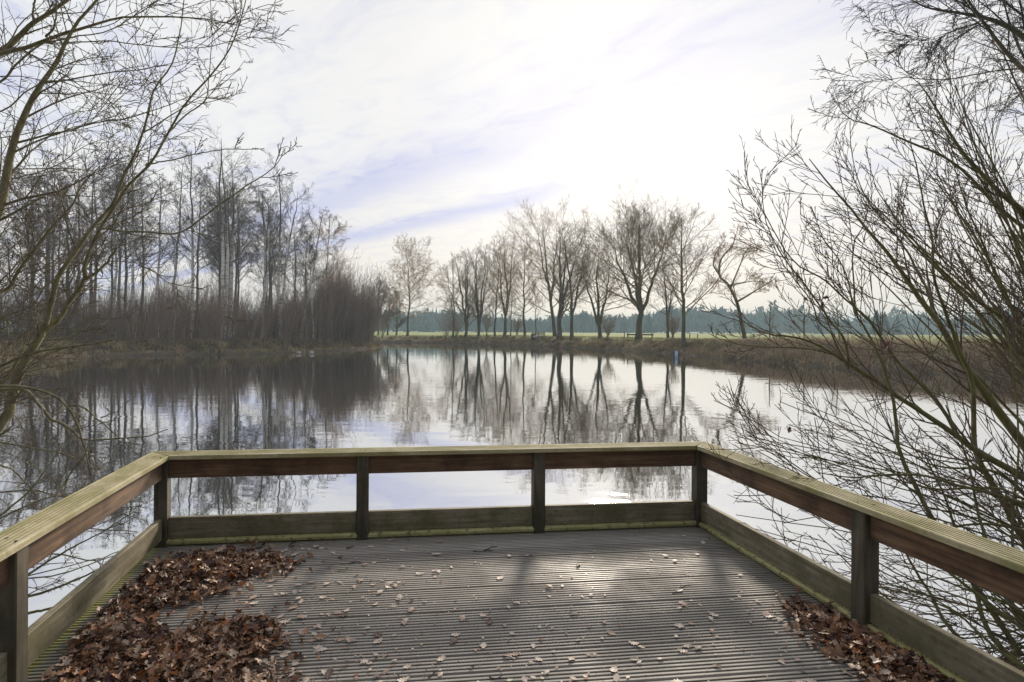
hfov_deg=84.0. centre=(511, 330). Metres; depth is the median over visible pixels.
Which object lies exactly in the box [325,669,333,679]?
fallen leaf
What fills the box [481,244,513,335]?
bare tree
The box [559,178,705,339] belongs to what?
bare tree
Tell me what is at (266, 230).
birch tree
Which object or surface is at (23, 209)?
birch tree
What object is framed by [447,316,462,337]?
bare bush
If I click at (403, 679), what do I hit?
fallen leaf
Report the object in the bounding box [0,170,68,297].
birch tree
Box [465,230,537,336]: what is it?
bare tree
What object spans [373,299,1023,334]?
distant forest
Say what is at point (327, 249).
birch tree
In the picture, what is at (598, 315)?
bare tree
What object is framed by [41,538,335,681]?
leaf pile
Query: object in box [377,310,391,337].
bare bush
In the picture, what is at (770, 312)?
sapling
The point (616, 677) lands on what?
fallen leaf
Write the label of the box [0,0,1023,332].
sky
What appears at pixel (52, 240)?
birch tree
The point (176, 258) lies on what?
birch tree
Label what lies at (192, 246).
birch tree
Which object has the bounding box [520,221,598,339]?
bare tree
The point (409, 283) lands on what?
bare tree
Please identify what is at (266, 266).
birch tree
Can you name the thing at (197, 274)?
birch tree
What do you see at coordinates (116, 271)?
birch tree
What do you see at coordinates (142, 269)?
birch tree
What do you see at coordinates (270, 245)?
birch tree
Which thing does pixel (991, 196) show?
willow shrub
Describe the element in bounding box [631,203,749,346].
bare tree
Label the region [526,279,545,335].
bare tree
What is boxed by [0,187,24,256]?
birch tree
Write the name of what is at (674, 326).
bare bush
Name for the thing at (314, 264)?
birch tree
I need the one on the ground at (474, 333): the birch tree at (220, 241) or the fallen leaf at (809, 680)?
the birch tree at (220, 241)
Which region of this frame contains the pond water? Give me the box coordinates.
[0,342,1023,671]
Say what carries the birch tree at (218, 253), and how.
on the ground at (474, 333)
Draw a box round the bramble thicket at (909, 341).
[639,333,1021,374]
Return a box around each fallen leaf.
[291,658,298,665]
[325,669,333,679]
[373,631,381,636]
[373,638,382,642]
[397,675,411,681]
[436,655,445,660]
[449,638,457,645]
[609,664,618,671]
[612,673,620,681]
[682,643,692,647]
[803,678,816,681]
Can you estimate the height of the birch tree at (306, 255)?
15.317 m
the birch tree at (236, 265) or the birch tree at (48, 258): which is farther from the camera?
the birch tree at (236, 265)
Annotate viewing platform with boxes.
[0,441,1023,681]
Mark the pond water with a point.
(388, 394)
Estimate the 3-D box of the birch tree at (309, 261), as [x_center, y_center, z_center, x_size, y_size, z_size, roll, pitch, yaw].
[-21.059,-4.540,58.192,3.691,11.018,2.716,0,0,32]
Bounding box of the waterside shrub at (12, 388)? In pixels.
[0,163,171,614]
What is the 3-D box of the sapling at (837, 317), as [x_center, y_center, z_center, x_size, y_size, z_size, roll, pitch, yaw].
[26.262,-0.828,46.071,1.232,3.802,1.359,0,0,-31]
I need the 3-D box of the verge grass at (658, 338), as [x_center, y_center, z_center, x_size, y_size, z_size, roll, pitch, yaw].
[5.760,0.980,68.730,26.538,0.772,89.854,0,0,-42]
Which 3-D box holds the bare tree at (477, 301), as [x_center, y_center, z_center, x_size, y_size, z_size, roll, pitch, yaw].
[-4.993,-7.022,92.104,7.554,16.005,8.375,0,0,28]
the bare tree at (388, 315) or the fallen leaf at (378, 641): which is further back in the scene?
the bare tree at (388, 315)
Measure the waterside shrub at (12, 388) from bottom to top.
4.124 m
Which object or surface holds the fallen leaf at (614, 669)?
on the viewing platform
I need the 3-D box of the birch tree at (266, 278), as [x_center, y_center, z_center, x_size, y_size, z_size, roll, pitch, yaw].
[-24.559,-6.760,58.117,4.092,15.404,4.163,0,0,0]
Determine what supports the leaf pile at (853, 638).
on the viewing platform
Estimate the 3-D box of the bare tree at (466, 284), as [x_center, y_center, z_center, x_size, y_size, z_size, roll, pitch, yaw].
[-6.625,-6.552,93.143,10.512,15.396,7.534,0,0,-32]
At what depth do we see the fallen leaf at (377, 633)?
2.88 m
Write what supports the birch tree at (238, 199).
on the ground at (474, 333)
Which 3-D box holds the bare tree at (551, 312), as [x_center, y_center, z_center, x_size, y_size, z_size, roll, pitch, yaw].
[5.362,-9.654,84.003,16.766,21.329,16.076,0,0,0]
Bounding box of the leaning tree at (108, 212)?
[0,0,301,436]
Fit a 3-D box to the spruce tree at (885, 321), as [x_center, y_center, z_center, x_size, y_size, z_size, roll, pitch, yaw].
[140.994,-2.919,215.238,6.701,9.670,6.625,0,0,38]
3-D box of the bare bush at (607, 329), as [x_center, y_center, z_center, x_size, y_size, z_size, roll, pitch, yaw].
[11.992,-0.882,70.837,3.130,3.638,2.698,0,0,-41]
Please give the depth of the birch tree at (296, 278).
81.72 m
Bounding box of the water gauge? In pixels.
[673,350,678,357]
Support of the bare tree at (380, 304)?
on the ground at (474, 333)
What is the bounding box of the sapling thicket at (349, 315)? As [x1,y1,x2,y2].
[0,241,392,351]
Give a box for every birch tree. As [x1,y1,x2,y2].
[0,164,65,284]
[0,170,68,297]
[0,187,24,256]
[2,169,73,304]
[15,185,89,332]
[22,180,85,288]
[36,158,107,322]
[48,146,134,330]
[66,167,124,308]
[77,148,148,325]
[79,180,143,322]
[93,158,168,336]
[93,160,152,302]
[94,163,189,322]
[96,139,175,336]
[137,169,189,337]
[154,154,198,337]
[155,141,234,338]
[172,138,265,337]
[173,174,230,333]
[181,171,265,269]
[183,119,273,338]
[183,165,255,334]
[193,193,254,283]
[195,208,263,282]
[196,183,257,326]
[208,199,262,309]
[211,186,261,334]
[219,152,323,337]
[243,203,295,309]
[244,190,298,334]
[246,209,295,336]
[246,230,287,297]
[248,188,291,335]
[275,206,350,338]
[275,215,311,300]
[289,226,325,304]
[291,233,321,338]
[296,208,358,325]
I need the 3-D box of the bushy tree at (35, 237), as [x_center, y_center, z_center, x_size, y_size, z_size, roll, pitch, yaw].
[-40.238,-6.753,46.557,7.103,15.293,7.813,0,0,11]
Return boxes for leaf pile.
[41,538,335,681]
[771,585,955,681]
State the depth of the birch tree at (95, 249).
78.50 m
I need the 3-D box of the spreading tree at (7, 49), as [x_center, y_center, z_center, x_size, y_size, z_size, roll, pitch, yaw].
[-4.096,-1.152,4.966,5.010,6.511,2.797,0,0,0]
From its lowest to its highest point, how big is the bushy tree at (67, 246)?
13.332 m
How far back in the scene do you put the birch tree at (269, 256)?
77.94 m
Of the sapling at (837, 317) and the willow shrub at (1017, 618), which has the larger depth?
the sapling at (837, 317)
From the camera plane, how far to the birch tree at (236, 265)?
72.26 m
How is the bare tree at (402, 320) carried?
on the ground at (474, 333)
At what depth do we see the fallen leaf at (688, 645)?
2.80 m
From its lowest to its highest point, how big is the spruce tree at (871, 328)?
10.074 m
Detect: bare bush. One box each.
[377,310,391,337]
[434,306,457,339]
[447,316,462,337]
[477,300,497,335]
[507,309,525,335]
[597,311,622,337]
[665,313,680,337]
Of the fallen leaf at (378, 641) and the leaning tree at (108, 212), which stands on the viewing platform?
the fallen leaf at (378, 641)
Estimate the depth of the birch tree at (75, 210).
66.69 m
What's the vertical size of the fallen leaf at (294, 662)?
0.008 m
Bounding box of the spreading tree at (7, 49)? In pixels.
[0,0,295,344]
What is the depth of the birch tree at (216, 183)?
71.93 m
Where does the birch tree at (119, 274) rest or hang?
on the ground at (474, 333)
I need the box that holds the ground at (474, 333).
[0,329,1023,377]
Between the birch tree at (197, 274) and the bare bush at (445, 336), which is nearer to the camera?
the birch tree at (197, 274)
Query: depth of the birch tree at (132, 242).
56.82 m
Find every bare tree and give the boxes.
[360,233,447,335]
[371,274,390,334]
[379,281,400,334]
[385,287,413,334]
[424,258,484,335]
[437,245,494,336]
[458,239,503,334]
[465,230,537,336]
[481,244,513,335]
[482,239,547,335]
[493,193,596,335]
[499,288,525,335]
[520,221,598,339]
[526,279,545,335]
[531,218,623,339]
[549,237,676,338]
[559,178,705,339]
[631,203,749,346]
[642,256,696,337]
[704,223,781,339]
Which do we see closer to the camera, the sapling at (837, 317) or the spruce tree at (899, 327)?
the sapling at (837, 317)
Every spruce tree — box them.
[643,314,654,332]
[869,310,885,334]
[881,311,893,334]
[893,315,902,334]
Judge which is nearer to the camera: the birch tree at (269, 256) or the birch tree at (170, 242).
the birch tree at (170, 242)
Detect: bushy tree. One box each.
[0,154,74,337]
[0,172,118,340]
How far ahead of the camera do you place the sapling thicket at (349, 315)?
54.81 m
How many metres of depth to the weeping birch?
6.98 m
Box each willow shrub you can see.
[693,101,1023,652]
[704,298,1023,670]
[800,9,1023,425]
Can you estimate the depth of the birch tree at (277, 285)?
59.42 m
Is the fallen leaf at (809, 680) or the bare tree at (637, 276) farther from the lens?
the bare tree at (637, 276)
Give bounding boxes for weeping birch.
[809,0,1023,191]
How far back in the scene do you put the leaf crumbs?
2.91 m
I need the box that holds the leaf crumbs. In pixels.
[167,535,864,681]
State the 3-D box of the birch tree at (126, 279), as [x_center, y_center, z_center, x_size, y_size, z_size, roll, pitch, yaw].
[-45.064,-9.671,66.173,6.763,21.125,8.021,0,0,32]
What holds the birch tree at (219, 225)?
on the ground at (474, 333)
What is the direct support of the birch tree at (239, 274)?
on the ground at (474, 333)
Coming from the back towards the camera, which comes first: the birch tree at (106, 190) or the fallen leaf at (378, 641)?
the birch tree at (106, 190)
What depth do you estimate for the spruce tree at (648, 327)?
298.70 m
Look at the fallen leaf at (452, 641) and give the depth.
2.83 m
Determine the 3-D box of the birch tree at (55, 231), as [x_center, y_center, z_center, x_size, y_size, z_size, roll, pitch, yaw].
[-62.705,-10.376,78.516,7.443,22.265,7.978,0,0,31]
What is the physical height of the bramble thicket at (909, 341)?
2.335 m
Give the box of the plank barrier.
[627,333,653,337]
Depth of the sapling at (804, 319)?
49.97 m
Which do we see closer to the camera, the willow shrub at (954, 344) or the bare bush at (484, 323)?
the willow shrub at (954, 344)
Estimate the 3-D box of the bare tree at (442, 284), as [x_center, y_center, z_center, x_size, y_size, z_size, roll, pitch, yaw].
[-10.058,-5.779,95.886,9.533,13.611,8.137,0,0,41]
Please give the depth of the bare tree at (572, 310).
75.99 m
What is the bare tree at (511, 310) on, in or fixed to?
on the ground at (474, 333)
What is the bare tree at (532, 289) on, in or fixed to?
on the ground at (474, 333)
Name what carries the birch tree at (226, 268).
on the ground at (474, 333)
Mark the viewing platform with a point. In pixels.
(600, 556)
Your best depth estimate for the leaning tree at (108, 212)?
4.32 m
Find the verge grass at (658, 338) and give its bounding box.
[396,334,991,353]
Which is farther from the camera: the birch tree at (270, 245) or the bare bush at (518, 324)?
the bare bush at (518, 324)
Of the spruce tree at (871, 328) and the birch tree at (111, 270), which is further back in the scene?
the spruce tree at (871, 328)
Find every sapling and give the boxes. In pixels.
[763,301,778,338]
[792,295,811,338]
[828,297,847,339]
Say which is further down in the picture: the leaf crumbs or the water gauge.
the leaf crumbs
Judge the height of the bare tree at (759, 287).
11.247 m
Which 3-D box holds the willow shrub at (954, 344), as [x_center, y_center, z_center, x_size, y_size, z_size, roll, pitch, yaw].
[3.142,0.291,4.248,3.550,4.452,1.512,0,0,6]
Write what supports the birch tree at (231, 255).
on the ground at (474, 333)
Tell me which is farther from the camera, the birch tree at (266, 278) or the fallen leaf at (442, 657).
the birch tree at (266, 278)
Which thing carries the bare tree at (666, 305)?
on the ground at (474, 333)
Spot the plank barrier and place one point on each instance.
(651, 334)

